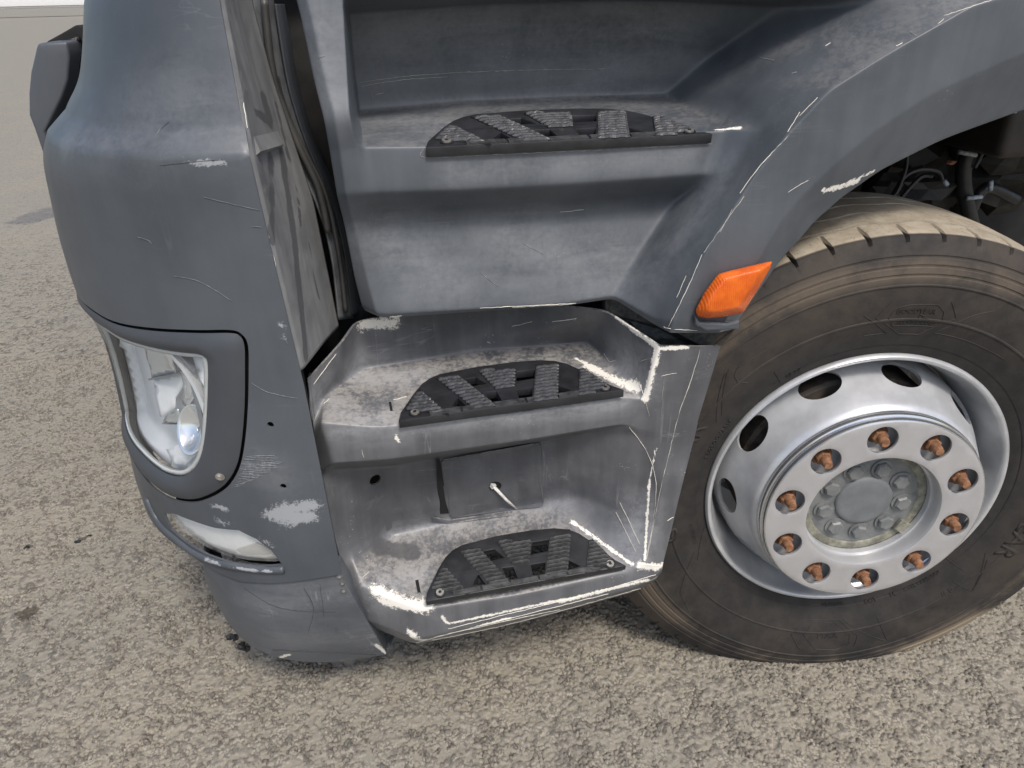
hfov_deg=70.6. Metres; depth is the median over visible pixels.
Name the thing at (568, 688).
asphalt
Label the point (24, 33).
ground
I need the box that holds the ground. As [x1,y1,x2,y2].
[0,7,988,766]
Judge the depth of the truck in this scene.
1.22 m
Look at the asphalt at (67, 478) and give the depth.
2.04 m
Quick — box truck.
[29,0,1023,663]
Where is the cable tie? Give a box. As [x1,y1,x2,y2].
[490,483,516,508]
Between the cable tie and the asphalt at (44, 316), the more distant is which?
the asphalt at (44, 316)
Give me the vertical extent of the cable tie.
0.079 m
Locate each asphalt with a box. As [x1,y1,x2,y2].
[0,202,107,363]
[0,354,174,767]
[74,478,1023,767]

